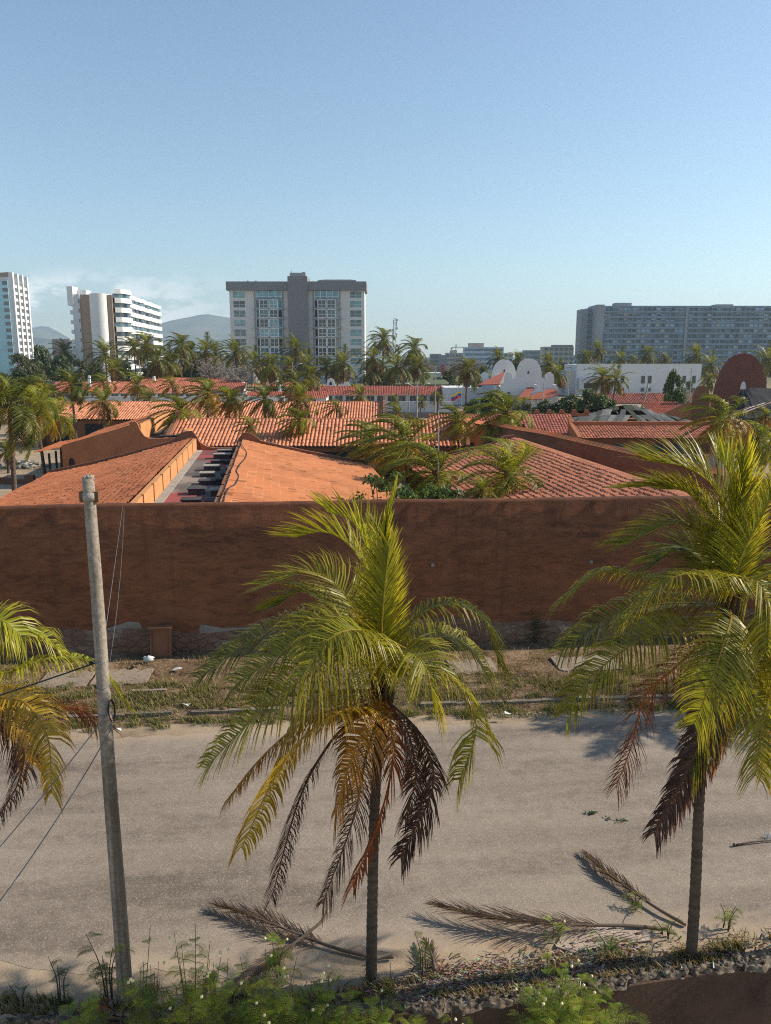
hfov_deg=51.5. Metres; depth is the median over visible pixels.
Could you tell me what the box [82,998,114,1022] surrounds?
fallen frond
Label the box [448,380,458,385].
broadleaf tree
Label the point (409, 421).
coconut palm
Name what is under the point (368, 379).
coconut palm
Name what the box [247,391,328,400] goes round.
white house
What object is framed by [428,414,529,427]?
tiled row house
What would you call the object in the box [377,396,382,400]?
window
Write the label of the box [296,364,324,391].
coconut palm
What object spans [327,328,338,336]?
window
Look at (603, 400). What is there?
broadleaf tree
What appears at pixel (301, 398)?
coconut palm
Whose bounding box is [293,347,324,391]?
coconut palm
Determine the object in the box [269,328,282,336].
window
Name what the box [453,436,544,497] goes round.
coconut palm
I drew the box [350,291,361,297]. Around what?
window
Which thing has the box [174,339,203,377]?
coconut palm
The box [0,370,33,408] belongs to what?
broadleaf tree
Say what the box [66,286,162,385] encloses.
terraced hotel
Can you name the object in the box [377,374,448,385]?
green roof building
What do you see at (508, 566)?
boundary wall
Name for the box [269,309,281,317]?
window
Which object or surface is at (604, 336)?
ribbon window
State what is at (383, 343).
coconut palm
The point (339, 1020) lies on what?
feathery shrub
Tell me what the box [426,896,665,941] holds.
fallen frond
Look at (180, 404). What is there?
coconut palm
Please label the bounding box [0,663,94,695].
power cable
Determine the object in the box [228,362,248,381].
broadleaf tree
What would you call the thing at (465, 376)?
coconut palm
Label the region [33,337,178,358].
hills
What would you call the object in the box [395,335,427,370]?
coconut palm
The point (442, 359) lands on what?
distant building
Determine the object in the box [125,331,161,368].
coconut palm
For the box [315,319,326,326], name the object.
window
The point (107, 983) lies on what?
feathery shrub
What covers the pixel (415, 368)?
coconut palm
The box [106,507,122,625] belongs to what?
stay wire
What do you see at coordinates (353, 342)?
window
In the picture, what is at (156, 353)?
coconut palm
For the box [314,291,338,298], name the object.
window
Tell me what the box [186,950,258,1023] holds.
feathery shrub
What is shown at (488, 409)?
broadleaf tree
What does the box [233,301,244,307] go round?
window
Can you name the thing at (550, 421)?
tiled pavilion
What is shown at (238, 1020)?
feathery shrub
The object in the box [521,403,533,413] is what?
broadleaf tree
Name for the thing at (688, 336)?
ribbon window
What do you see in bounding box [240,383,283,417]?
coconut palm
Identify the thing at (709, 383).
coconut palm
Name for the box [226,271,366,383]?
apartment tower
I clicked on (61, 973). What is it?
feathery shrub
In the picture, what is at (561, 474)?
terracotta house
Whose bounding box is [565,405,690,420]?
torn roof hall
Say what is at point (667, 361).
coconut palm
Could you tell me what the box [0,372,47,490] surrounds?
coconut palm
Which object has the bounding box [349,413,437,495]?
coconut palm
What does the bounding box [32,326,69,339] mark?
hills
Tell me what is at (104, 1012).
feathery shrub
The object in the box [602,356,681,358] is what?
ribbon window
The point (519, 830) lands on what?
road
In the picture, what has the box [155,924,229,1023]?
feathery shrub
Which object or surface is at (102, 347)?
coconut palm
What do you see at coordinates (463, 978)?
leaf litter
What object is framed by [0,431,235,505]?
terracotta house
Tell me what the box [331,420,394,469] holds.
coconut palm
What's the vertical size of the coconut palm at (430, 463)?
5.291 m
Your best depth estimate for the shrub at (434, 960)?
12.77 m
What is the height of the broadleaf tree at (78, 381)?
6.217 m
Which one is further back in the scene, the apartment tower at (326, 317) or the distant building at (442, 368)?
the distant building at (442, 368)
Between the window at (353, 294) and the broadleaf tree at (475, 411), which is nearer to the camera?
the broadleaf tree at (475, 411)
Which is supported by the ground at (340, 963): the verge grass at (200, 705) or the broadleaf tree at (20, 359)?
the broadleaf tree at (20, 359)
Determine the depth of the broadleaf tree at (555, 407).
106.71 m
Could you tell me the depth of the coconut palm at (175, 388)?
108.60 m
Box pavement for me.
[36,655,621,688]
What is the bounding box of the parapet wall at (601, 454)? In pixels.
[486,421,765,494]
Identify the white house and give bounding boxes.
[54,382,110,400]
[110,381,201,395]
[131,377,244,390]
[197,382,249,395]
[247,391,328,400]
[312,386,442,400]
[596,393,664,403]
[654,394,710,406]
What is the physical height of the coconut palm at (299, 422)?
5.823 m
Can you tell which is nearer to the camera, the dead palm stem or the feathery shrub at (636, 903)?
the feathery shrub at (636, 903)
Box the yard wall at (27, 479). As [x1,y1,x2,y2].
[0,475,34,483]
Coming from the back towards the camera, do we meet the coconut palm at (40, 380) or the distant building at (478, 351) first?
the distant building at (478, 351)
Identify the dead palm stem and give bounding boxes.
[437,410,438,482]
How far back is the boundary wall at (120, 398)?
134.85 m
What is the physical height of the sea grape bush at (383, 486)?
4.814 m
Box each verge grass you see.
[0,926,770,1017]
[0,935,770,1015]
[1,659,763,716]
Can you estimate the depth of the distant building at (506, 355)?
588.88 m
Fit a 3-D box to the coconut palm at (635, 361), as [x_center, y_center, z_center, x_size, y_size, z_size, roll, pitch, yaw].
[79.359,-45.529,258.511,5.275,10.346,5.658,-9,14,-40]
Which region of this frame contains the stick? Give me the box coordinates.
[732,840,770,845]
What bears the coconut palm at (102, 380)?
on the ground at (340, 963)
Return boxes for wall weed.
[524,612,548,643]
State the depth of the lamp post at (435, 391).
116.70 m
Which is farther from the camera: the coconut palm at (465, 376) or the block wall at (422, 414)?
the coconut palm at (465, 376)
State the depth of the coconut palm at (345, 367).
215.14 m
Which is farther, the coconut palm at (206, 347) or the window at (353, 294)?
the window at (353, 294)
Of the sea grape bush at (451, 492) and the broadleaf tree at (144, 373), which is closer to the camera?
the sea grape bush at (451, 492)
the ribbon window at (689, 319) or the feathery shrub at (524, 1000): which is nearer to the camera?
the feathery shrub at (524, 1000)
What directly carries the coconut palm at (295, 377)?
on the ground at (340, 963)
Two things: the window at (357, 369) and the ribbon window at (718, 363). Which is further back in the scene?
the ribbon window at (718, 363)
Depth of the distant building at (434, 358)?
609.00 m
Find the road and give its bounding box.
[0,713,770,980]
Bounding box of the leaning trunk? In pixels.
[641,384,648,406]
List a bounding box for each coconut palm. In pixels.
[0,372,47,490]
[0,382,59,474]
[0,439,22,473]
[0,599,138,830]
[24,374,55,398]
[25,396,77,467]
[43,369,90,438]
[47,338,75,365]
[77,386,122,427]
[81,335,125,381]
[82,373,117,400]
[93,357,125,381]
[111,331,148,374]
[113,372,155,400]
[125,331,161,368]
[132,386,158,400]
[136,343,177,378]
[145,395,205,434]
[152,343,188,377]
[152,376,185,400]
[162,332,195,377]
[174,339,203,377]
[179,377,230,417]
[184,474,514,984]
[186,331,224,377]
[198,337,228,370]
[212,386,247,417]
[214,334,251,375]
[218,388,244,412]
[232,415,260,437]
[235,344,265,390]
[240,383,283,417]
[249,351,287,391]
[274,408,316,438]
[275,331,312,380]
[275,379,318,417]
[276,356,301,389]
[276,369,309,399]
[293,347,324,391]
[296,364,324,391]
[312,353,338,383]
[319,399,348,417]
[324,354,347,385]
[325,343,361,383]
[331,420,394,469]
[341,384,373,400]
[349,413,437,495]
[354,360,384,385]
[355,341,391,385]
[364,326,395,375]
[374,402,410,417]
[376,345,415,385]
[377,441,479,498]
[385,392,400,410]
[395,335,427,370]
[398,416,427,427]
[399,353,434,385]
[414,393,429,411]
[427,404,476,451]
[429,390,444,411]
[448,356,487,402]
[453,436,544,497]
[456,473,500,498]
[464,390,533,445]
[485,346,509,370]
[507,349,526,363]
[534,350,562,377]
[541,426,770,957]
[543,358,573,388]
[573,348,595,363]
[582,363,617,394]
[584,339,611,363]
[599,362,634,399]
[606,346,634,363]
[624,355,641,363]
[634,345,657,363]
[652,352,672,363]
[673,393,754,467]
[679,341,710,364]
[695,349,727,389]
[697,372,718,393]
[724,419,770,472]
[727,545,770,799]
[741,430,770,470]
[746,340,770,379]
[747,405,770,427]
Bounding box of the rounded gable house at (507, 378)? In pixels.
[477,358,557,409]
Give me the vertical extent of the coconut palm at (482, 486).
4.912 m
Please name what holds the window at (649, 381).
in the white block at (654, 376)
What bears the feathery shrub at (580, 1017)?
on the yard ground
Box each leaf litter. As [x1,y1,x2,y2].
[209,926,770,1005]
[406,928,658,1002]
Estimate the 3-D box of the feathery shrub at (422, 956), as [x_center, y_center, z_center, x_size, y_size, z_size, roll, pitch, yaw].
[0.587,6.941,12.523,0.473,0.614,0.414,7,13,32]
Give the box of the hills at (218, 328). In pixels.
[161,314,405,358]
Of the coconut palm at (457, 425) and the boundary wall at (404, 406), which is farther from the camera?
the boundary wall at (404, 406)
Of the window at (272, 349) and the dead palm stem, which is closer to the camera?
the dead palm stem
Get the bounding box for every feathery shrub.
[2,983,32,1009]
[48,957,69,1001]
[59,991,110,1023]
[76,931,118,1001]
[92,1008,150,1023]
[111,925,157,1023]
[122,961,171,1023]
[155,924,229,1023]
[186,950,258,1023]
[196,993,279,1023]
[231,948,307,1023]
[263,932,294,978]
[268,964,337,1023]
[304,972,378,1023]
[361,995,389,1023]
[366,963,427,1023]
[409,930,434,973]
[440,1007,472,1023]
[508,981,553,1023]
[517,949,581,1023]
[528,968,609,1023]
[540,915,570,943]
[576,959,650,1023]
[588,929,632,956]
[622,890,645,913]
[650,916,679,939]
[716,903,743,931]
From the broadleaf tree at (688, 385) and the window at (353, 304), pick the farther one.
the window at (353, 304)
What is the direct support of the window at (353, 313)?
in the apartment tower at (326, 317)
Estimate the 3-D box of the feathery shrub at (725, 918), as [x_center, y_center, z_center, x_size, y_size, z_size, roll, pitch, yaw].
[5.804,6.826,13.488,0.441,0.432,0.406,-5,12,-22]
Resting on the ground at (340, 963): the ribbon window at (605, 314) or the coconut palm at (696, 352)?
the coconut palm at (696, 352)
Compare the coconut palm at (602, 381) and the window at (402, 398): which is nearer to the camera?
the coconut palm at (602, 381)
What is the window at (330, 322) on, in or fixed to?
in the apartment tower at (326, 317)
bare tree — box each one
[186,356,233,378]
[219,362,256,382]
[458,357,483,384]
[673,389,692,402]
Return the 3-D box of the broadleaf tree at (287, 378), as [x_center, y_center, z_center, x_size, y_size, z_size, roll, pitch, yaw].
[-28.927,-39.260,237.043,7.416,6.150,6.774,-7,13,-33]
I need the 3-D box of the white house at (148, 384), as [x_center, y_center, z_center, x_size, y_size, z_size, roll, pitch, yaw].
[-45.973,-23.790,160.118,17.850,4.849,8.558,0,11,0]
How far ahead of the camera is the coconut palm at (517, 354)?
201.10 m
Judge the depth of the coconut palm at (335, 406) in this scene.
82.35 m
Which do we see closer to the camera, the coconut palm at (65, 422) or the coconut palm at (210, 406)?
the coconut palm at (65, 422)
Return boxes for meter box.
[147,625,172,656]
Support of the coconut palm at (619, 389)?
on the ground at (340, 963)
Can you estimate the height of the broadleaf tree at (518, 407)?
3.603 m
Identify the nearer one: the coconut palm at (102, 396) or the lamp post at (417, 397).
the coconut palm at (102, 396)
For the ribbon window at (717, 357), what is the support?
in the slab block at (727, 331)
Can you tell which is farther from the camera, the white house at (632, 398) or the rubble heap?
the white house at (632, 398)
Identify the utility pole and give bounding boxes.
[79,474,133,1008]
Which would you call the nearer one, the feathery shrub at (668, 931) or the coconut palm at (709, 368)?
the feathery shrub at (668, 931)
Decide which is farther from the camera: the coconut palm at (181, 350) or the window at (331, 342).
the window at (331, 342)
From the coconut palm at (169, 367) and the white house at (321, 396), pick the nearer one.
the white house at (321, 396)
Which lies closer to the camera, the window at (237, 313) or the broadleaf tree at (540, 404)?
the broadleaf tree at (540, 404)
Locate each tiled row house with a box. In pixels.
[41,396,384,446]
[164,410,469,481]
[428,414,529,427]
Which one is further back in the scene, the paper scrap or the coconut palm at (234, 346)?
the coconut palm at (234, 346)
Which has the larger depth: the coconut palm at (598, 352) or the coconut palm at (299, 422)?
the coconut palm at (598, 352)
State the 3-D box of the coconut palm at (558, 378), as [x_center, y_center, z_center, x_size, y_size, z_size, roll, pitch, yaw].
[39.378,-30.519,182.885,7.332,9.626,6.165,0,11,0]
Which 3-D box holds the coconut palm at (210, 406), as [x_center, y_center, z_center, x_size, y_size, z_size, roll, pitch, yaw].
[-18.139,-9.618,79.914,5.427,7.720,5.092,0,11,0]
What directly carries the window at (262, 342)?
in the apartment tower at (326, 317)
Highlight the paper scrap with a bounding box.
[763,831,770,841]
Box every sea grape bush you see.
[349,469,405,499]
[399,482,454,498]
[438,482,468,498]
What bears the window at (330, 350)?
in the apartment tower at (326, 317)
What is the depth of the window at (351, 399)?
168.58 m
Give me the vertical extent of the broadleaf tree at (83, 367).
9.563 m
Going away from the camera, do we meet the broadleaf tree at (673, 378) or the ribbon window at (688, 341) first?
the broadleaf tree at (673, 378)
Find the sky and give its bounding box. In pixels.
[0,0,770,356]
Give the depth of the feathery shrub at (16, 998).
11.88 m
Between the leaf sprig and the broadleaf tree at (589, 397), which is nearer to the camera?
the leaf sprig
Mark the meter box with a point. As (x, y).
(160, 640)
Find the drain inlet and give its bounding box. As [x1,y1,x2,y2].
[129,688,166,700]
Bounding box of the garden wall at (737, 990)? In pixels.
[0,952,770,1023]
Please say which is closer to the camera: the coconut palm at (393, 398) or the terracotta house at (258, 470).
the terracotta house at (258, 470)
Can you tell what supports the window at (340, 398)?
in the white house at (406, 393)
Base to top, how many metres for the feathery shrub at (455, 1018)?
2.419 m
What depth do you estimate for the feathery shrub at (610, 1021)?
11.67 m
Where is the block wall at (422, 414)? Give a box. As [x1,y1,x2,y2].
[385,412,452,417]
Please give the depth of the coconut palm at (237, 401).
83.19 m
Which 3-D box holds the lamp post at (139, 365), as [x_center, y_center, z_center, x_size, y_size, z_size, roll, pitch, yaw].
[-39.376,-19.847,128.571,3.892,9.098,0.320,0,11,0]
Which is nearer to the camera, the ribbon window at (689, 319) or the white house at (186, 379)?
the white house at (186, 379)
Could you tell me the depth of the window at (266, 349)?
293.13 m
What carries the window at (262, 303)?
in the apartment tower at (326, 317)
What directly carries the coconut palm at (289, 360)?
on the ground at (340, 963)
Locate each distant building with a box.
[52,339,71,356]
[69,340,76,368]
[429,354,440,369]
[438,355,446,370]
[441,364,444,375]
[445,350,462,367]
[463,343,503,370]
[504,353,512,361]
[522,350,539,364]
[540,345,573,370]
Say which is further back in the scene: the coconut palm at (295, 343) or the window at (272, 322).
the window at (272, 322)
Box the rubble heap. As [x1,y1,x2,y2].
[0,459,48,468]
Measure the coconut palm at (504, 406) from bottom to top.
7.359 m
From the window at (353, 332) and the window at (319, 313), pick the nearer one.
the window at (319, 313)
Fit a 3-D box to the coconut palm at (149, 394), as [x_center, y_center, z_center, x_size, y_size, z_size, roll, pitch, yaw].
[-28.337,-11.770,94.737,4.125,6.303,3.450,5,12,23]
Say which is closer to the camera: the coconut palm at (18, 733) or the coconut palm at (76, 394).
the coconut palm at (18, 733)
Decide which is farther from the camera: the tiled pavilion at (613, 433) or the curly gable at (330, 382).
the curly gable at (330, 382)
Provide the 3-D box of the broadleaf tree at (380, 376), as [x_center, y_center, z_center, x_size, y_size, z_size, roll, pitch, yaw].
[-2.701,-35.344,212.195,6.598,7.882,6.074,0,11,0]
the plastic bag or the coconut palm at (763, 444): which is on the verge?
the plastic bag
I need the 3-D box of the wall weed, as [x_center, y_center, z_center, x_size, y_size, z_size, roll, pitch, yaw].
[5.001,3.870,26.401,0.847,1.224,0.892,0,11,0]
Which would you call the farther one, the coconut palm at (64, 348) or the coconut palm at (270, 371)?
the coconut palm at (64, 348)
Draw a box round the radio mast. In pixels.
[392,318,397,366]
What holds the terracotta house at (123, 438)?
on the ground at (340, 963)
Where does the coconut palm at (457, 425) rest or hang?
on the ground at (340, 963)
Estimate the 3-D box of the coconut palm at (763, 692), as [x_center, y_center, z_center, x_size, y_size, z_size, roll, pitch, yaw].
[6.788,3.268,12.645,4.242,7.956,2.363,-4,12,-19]
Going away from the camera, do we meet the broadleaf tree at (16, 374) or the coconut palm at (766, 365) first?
the broadleaf tree at (16, 374)
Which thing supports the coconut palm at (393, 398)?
on the ground at (340, 963)
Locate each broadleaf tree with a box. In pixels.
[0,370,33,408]
[8,352,40,377]
[23,362,45,393]
[29,345,52,379]
[39,379,60,403]
[46,354,73,381]
[67,378,88,400]
[70,358,91,381]
[84,362,105,381]
[110,361,137,380]
[141,368,162,377]
[168,362,185,377]
[179,361,203,377]
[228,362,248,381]
[265,380,288,391]
[282,373,300,381]
[366,369,384,385]
[377,376,396,385]
[442,369,456,385]
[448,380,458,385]
[463,398,482,413]
[476,365,491,380]
[480,392,499,413]
[511,403,521,413]
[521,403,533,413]
[532,399,551,413]
[541,401,565,413]
[558,393,581,411]
[576,388,599,410]
[596,393,617,407]
[662,368,685,401]
[671,387,691,403]
[684,380,692,393]
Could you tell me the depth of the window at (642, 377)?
197.35 m
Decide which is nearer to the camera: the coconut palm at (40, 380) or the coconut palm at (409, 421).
the coconut palm at (409, 421)
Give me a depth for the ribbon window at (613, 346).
411.57 m
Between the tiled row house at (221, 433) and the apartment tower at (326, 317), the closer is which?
the tiled row house at (221, 433)
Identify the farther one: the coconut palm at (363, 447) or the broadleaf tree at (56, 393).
the broadleaf tree at (56, 393)
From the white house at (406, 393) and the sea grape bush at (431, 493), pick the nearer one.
the sea grape bush at (431, 493)
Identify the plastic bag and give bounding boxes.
[143,655,154,662]
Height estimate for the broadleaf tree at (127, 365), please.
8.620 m
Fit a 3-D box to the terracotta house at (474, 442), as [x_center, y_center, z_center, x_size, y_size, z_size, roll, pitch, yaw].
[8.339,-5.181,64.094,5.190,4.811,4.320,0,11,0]
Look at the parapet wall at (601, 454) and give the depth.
45.06 m
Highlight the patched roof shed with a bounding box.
[706,387,770,446]
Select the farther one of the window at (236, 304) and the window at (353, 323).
the window at (353, 323)
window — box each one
[233,291,244,297]
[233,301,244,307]
[233,310,245,316]
[234,320,245,326]
[234,329,245,335]
[234,339,246,345]
[256,291,281,298]
[256,299,268,307]
[256,309,268,317]
[256,319,268,326]
[257,328,268,336]
[257,338,269,346]
[257,347,269,355]
[269,299,281,307]
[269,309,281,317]
[269,319,282,326]
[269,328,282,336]
[270,338,282,346]
[270,347,282,355]
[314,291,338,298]
[314,299,325,307]
[315,309,325,317]
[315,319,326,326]
[315,328,326,336]
[315,338,326,346]
[315,347,326,355]
[315,357,326,365]
[319,376,325,383]
[327,299,338,307]
[327,309,338,317]
[327,319,338,326]
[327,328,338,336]
[327,338,339,346]
[327,347,339,355]
[335,396,342,400]
[345,396,352,400]
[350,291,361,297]
[350,301,361,307]
[350,310,361,316]
[350,320,361,326]
[350,329,361,335]
[350,339,361,345]
[350,348,361,354]
[350,358,361,364]
[350,377,361,383]
[351,367,361,373]
[366,396,373,400]
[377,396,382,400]
[398,396,405,400]
[408,396,415,400]
[584,383,593,387]
[602,351,682,353]
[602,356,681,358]
[603,329,683,331]
[603,335,683,337]
[603,340,683,342]
[603,345,682,347]
[604,307,685,310]
[604,313,684,315]
[604,318,684,320]
[604,324,684,326]
[641,376,644,383]
[647,376,651,383]
[650,444,663,454]
[668,444,683,454]
[685,356,763,358]
[686,340,770,342]
[686,345,770,347]
[686,351,764,353]
[687,329,770,331]
[687,335,770,337]
[688,313,770,315]
[688,318,770,320]
[688,324,770,326]
[688,444,702,454]
[689,307,770,310]
[692,376,695,383]
[694,362,759,364]
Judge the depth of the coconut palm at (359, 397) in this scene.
138.36 m
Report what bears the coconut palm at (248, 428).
on the ground at (340, 963)
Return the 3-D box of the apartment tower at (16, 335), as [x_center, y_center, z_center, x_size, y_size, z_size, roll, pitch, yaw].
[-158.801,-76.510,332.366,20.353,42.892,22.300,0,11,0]
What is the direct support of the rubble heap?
on the ground at (340, 963)
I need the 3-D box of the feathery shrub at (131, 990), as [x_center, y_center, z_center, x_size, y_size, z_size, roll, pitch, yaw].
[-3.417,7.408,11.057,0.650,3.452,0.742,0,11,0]
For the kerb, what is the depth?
21.98 m
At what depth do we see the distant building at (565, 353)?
549.36 m
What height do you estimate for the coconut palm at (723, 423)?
7.073 m
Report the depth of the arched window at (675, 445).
66.68 m
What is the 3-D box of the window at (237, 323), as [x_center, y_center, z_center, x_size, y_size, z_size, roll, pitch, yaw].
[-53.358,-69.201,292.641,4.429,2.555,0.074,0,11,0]
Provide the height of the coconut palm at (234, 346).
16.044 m
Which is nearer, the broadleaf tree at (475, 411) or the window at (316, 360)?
the broadleaf tree at (475, 411)
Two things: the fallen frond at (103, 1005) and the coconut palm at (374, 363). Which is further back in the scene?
the coconut palm at (374, 363)
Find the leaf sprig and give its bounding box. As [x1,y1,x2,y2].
[585,810,596,813]
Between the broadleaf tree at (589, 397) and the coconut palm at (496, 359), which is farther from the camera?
the coconut palm at (496, 359)
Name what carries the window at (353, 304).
in the apartment tower at (326, 317)
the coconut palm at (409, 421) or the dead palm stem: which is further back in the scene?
the coconut palm at (409, 421)
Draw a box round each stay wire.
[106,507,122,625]
[110,523,123,658]
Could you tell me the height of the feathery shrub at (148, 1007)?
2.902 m
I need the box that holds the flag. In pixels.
[451,391,460,400]
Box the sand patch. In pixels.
[555,927,659,952]
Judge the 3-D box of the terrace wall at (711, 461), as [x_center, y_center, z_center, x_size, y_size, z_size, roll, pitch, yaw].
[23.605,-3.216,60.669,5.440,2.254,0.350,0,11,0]
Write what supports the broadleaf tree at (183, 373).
on the ground at (340, 963)
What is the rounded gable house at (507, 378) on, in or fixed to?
on the ground at (340, 963)
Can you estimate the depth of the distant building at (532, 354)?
618.24 m
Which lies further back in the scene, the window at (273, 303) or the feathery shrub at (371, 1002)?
the window at (273, 303)
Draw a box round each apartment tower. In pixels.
[0,272,33,374]
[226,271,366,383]
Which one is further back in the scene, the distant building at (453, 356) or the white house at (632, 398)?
the distant building at (453, 356)
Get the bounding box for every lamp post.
[128,360,150,400]
[405,381,429,417]
[434,365,435,412]
[533,383,554,400]
[689,368,691,402]
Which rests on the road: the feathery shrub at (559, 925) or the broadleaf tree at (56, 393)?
the feathery shrub at (559, 925)
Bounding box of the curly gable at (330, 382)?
[252,378,349,385]
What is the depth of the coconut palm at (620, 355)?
256.44 m
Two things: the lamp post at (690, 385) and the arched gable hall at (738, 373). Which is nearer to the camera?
the arched gable hall at (738, 373)
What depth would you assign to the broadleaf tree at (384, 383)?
201.37 m
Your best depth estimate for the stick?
15.84 m
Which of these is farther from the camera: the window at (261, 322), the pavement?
the window at (261, 322)
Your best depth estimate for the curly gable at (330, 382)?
173.93 m
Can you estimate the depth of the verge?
23.91 m
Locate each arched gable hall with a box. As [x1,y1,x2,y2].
[640,385,709,420]
[708,353,770,416]
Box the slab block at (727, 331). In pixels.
[575,303,770,375]
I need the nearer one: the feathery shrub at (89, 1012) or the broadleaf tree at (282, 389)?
the feathery shrub at (89, 1012)
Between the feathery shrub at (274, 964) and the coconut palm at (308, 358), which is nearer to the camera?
the feathery shrub at (274, 964)
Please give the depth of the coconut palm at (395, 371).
193.88 m
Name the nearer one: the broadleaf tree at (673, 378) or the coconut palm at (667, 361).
the broadleaf tree at (673, 378)
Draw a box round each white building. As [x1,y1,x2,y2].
[422,372,440,376]
[441,386,492,404]
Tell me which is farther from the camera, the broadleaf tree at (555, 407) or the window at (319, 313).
the window at (319, 313)
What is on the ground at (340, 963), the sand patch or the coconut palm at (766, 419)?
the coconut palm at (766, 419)
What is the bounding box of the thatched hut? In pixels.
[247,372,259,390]
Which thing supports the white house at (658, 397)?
on the ground at (340, 963)
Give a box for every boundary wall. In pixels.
[0,495,770,656]
[84,396,284,400]
[350,401,452,411]
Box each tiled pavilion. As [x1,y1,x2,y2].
[521,409,589,435]
[567,417,727,454]
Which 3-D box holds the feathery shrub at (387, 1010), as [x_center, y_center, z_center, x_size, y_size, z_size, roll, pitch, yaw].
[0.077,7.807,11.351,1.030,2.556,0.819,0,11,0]
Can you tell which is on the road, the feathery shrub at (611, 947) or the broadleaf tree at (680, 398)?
the feathery shrub at (611, 947)
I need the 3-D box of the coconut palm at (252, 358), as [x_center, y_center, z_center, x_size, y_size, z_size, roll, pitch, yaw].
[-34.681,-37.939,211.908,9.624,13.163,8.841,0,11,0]
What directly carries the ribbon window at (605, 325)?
in the slab block at (727, 331)
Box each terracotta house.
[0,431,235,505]
[34,411,203,469]
[214,432,399,501]
[409,435,689,498]
[460,418,486,446]
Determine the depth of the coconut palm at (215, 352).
230.90 m
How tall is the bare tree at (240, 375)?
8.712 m
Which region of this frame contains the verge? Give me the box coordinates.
[0,635,770,728]
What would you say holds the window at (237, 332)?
in the apartment tower at (326, 317)
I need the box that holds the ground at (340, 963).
[0,359,770,1015]
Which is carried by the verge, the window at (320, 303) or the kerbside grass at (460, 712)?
the kerbside grass at (460, 712)
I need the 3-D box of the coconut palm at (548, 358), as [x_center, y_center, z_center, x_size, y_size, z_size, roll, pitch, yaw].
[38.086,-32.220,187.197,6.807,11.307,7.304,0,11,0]
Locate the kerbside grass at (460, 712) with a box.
[3,697,691,733]
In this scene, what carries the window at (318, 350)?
in the apartment tower at (326, 317)
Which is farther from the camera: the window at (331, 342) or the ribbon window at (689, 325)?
the ribbon window at (689, 325)
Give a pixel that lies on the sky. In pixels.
(493, 173)
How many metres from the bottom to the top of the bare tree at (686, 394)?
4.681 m
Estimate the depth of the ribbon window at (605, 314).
408.57 m
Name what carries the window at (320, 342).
in the apartment tower at (326, 317)
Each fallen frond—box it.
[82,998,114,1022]
[207,897,365,957]
[228,909,328,996]
[377,954,392,960]
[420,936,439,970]
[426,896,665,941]
[577,849,686,925]
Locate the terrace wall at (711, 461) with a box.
[663,455,733,469]
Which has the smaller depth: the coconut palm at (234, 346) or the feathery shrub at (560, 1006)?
the feathery shrub at (560, 1006)
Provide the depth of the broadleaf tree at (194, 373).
234.12 m
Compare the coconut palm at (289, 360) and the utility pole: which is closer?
the utility pole
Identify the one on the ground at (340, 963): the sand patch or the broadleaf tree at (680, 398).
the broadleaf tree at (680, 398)
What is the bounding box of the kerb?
[49,693,756,719]
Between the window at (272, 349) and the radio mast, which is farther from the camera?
the radio mast
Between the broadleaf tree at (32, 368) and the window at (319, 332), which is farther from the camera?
the window at (319, 332)
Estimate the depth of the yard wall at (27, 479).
61.07 m
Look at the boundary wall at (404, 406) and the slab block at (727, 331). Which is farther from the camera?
the slab block at (727, 331)
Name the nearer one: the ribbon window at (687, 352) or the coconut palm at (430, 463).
the coconut palm at (430, 463)
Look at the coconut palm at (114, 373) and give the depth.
181.77 m
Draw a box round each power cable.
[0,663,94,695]
[0,716,105,846]
[0,724,113,900]
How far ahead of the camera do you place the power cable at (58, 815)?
10.46 m
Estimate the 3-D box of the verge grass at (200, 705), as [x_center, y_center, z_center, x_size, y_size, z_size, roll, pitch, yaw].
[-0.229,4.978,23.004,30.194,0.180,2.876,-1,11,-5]
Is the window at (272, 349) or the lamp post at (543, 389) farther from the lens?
the window at (272, 349)
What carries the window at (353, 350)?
in the apartment tower at (326, 317)
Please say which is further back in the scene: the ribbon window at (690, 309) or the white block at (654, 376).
the ribbon window at (690, 309)
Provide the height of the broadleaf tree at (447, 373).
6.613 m
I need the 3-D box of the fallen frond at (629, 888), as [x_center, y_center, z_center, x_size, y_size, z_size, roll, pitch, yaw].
[4.291,6.792,14.513,0.590,0.106,2.515,-6,12,-27]
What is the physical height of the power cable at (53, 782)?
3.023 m
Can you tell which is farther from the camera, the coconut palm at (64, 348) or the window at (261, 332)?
the window at (261, 332)
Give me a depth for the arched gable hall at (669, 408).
91.61 m
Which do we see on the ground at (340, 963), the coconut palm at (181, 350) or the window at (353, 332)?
the coconut palm at (181, 350)
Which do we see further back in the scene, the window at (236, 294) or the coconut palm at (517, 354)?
the window at (236, 294)
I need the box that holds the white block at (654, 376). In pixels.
[558,364,701,395]
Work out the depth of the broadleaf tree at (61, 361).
229.34 m
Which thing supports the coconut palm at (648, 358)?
on the ground at (340, 963)

